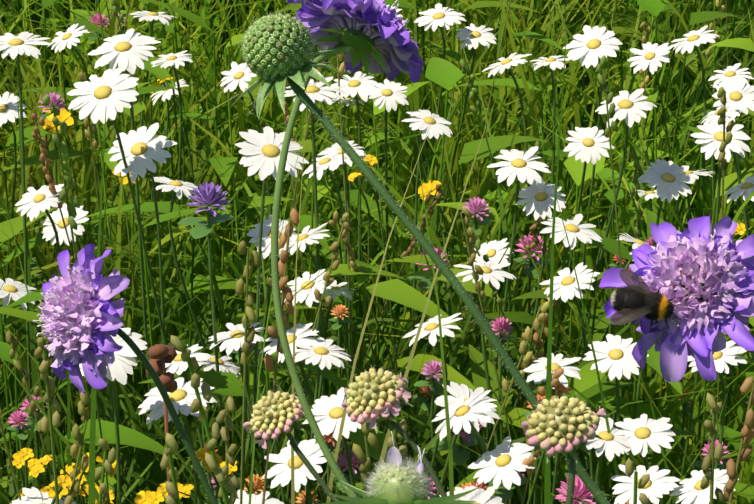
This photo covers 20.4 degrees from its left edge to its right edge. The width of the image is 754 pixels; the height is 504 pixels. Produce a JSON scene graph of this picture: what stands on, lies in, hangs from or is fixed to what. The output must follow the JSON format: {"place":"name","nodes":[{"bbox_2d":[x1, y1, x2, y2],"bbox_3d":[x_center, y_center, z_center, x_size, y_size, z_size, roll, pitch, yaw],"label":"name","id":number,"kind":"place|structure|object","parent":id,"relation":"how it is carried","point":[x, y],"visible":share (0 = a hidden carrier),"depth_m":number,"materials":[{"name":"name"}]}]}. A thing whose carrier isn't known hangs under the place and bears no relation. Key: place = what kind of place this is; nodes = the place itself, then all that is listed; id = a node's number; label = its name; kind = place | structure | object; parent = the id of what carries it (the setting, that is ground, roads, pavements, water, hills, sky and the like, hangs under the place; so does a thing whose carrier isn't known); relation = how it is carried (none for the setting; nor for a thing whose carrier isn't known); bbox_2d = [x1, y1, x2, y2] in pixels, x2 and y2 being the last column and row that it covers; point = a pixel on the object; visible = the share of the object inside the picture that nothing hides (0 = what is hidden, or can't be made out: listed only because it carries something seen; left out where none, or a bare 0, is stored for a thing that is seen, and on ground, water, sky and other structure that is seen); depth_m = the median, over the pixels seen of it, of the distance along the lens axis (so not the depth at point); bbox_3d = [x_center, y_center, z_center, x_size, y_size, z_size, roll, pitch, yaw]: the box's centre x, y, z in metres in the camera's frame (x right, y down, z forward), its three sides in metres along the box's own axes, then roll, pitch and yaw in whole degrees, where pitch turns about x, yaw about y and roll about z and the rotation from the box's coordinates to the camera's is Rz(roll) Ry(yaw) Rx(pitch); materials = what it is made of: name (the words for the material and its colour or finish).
{"place":"outdoors","nodes":[
{"label":"outdoors","id":0,"kind":"place"},
{"bbox_2d":[228,12,350,119],"bbox_3d":[-0.024,-0.050,0.558,0.036,0.029,0.033,0,25,-1],"label":"scabious seed head","id":1,"kind":"object","parent":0,"point":[277,49],"visible":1,"depth_m":0.55},
{"bbox_2d":[0,0,753,503],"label":"meadow ground","id":2,"kind":"structure","parent":0,"point":[444,286],"depth_m":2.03,"materials":[{"name":"green plant"}]},
{"bbox_2d":[116,328,217,503],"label":"stem","id":3,"kind":"object","parent":2,"relation":"on","point":[129,341],"visible":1,"depth_m":0.60,"materials":[{"name":"green plant"}]},
{"bbox_2d":[32,244,129,393],"bbox_3d":[-0.083,0.018,0.596,0.029,0.039,0.037,0,25,-1],"label":"scabious","id":4,"kind":"object","parent":3,"relation":"attached to","point":[82,313],"visible":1,"depth_m":0.59,"materials":[{"name":"purple plant"}]},
{"bbox_2d":[286,432,337,501],"bbox_3d":[0.015,0.365,0.753,0.120,0.653,0.009,20,32,36],"label":"flower stem","id":5,"kind":"object","parent":2,"relation":"on","point":[293,443],"visible":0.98,"depth_m":0.65,"materials":[{"name":"green plant"}]},
{"bbox_2d":[243,390,306,448],"bbox_3d":[-0.031,0.051,0.647,0.021,0.018,0.020,0,25,-1],"label":"flower bud","id":6,"kind":"object","parent":5,"relation":"on","point":[277,414],"visible":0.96,"depth_m":0.64,"materials":[{"name":"yellow plant"}]},
{"bbox_2d":[269,45,357,497],"bbox_3d":[0.023,0.310,0.691,0.037,0.743,0.199,-15,29,-28],"label":"flower stem","id":7,"kind":"object","parent":2,"relation":"on","point":[299,390],"visible":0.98,"depth_m":0.62,"materials":[{"name":"green plant"}]},
{"bbox_2d":[286,0,423,82],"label":"scabious","id":8,"kind":"object","parent":7,"relation":"on","point":[374,34],"visible":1,"depth_m":0.60,"materials":[{"name":"purple plant"}]},
{"bbox_2d":[0,3,753,503],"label":"daisies","id":9,"kind":"object","parent":2,"relation":"on","point":[106,95],"visible":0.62,"depth_m":1.37,"materials":[{"name":"white plant"}]},
{"bbox_2d":[0,0,753,503],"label":"grass seed stalks","id":10,"kind":"object","parent":2,"relation":"on","point":[228,480],"depth_m":1.03,"materials":[{"name":"green plant"}]},
{"bbox_2d":[7,13,752,503],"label":"meadow flowers","id":11,"kind":"object","parent":2,"relation":"on","point":[211,195],"visible":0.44,"depth_m":1.34,"materials":[{"name":"yellow plant"}]},
{"bbox_2d":[385,418,448,496],"bbox_3d":[0.047,0.359,0.720,0.123,0.656,0.008,20,32,37],"label":"flower stem","id":12,"kind":"object","parent":2,"relation":"on","point":[392,425],"visible":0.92,"depth_m":0.61,"materials":[{"name":"green plant"}]},
{"bbox_2d":[342,366,413,432],"bbox_3d":[0.000,0.042,0.614,0.021,0.019,0.022,0,25,-1],"label":"flower bud","id":13,"kind":"object","parent":12,"relation":"on","point":[374,397],"visible":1,"depth_m":0.61,"materials":[{"name":"yellow plant"}]},
{"bbox_2d":[286,77,609,503],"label":"flower stem","id":14,"kind":"object","parent":2,"relation":"on","point":[433,255],"visible":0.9,"depth_m":0.55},
{"bbox_2d":[563,453,578,503],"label":"flower stem","id":15,"kind":"object","parent":2,"relation":"on","point":[572,464],"visible":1,"depth_m":0.50,"materials":[{"name":"green plant"}]},
{"bbox_2d":[521,394,606,462],"bbox_3d":[0.045,0.041,0.501,0.020,0.017,0.018,0,25,-1],"label":"flower bud","id":16,"kind":"object","parent":15,"relation":"on","point":[563,424],"visible":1,"depth_m":0.50,"materials":[{"name":"yellow plant"}]},
{"bbox_3d":[0.148,0.354,0.719,0.133,0.769,0.024,0,25,-1],"label":"main stem","id":17,"kind":"object","parent":2,"relation":"on","visible":0},
{"bbox_2d":[599,213,753,381],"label":"scabious","id":18,"kind":"object","parent":17,"relation":"attached to","point":[700,275],"visible":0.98,"depth_m":0.54,"materials":[{"name":"purple plant"}]},
{"bbox_2d":[609,269,684,332],"bbox_3d":[0.069,0.013,0.533,0.020,0.015,0.012,0,25,-1],"label":"bumblebee","id":19,"kind":"object","parent":18,"relation":"attached to","point":[635,299],"visible":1,"depth_m":0.53,"materials":[{"name":"fur"}]},
{"bbox_3d":[0.015,0.358,0.682,0.024,0.652,0.010,0,25,-1],"label":"stem with young bud","id":20,"kind":"object","parent":2,"relation":"on","visible":0},
{"bbox_2d":[313,431,481,503],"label":"scabious young bud","id":21,"kind":"object","parent":20,"relation":"on","point":[395,480],"visible":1,"depth_m":0.54,"materials":[{"name":"green plant"}]}
]}

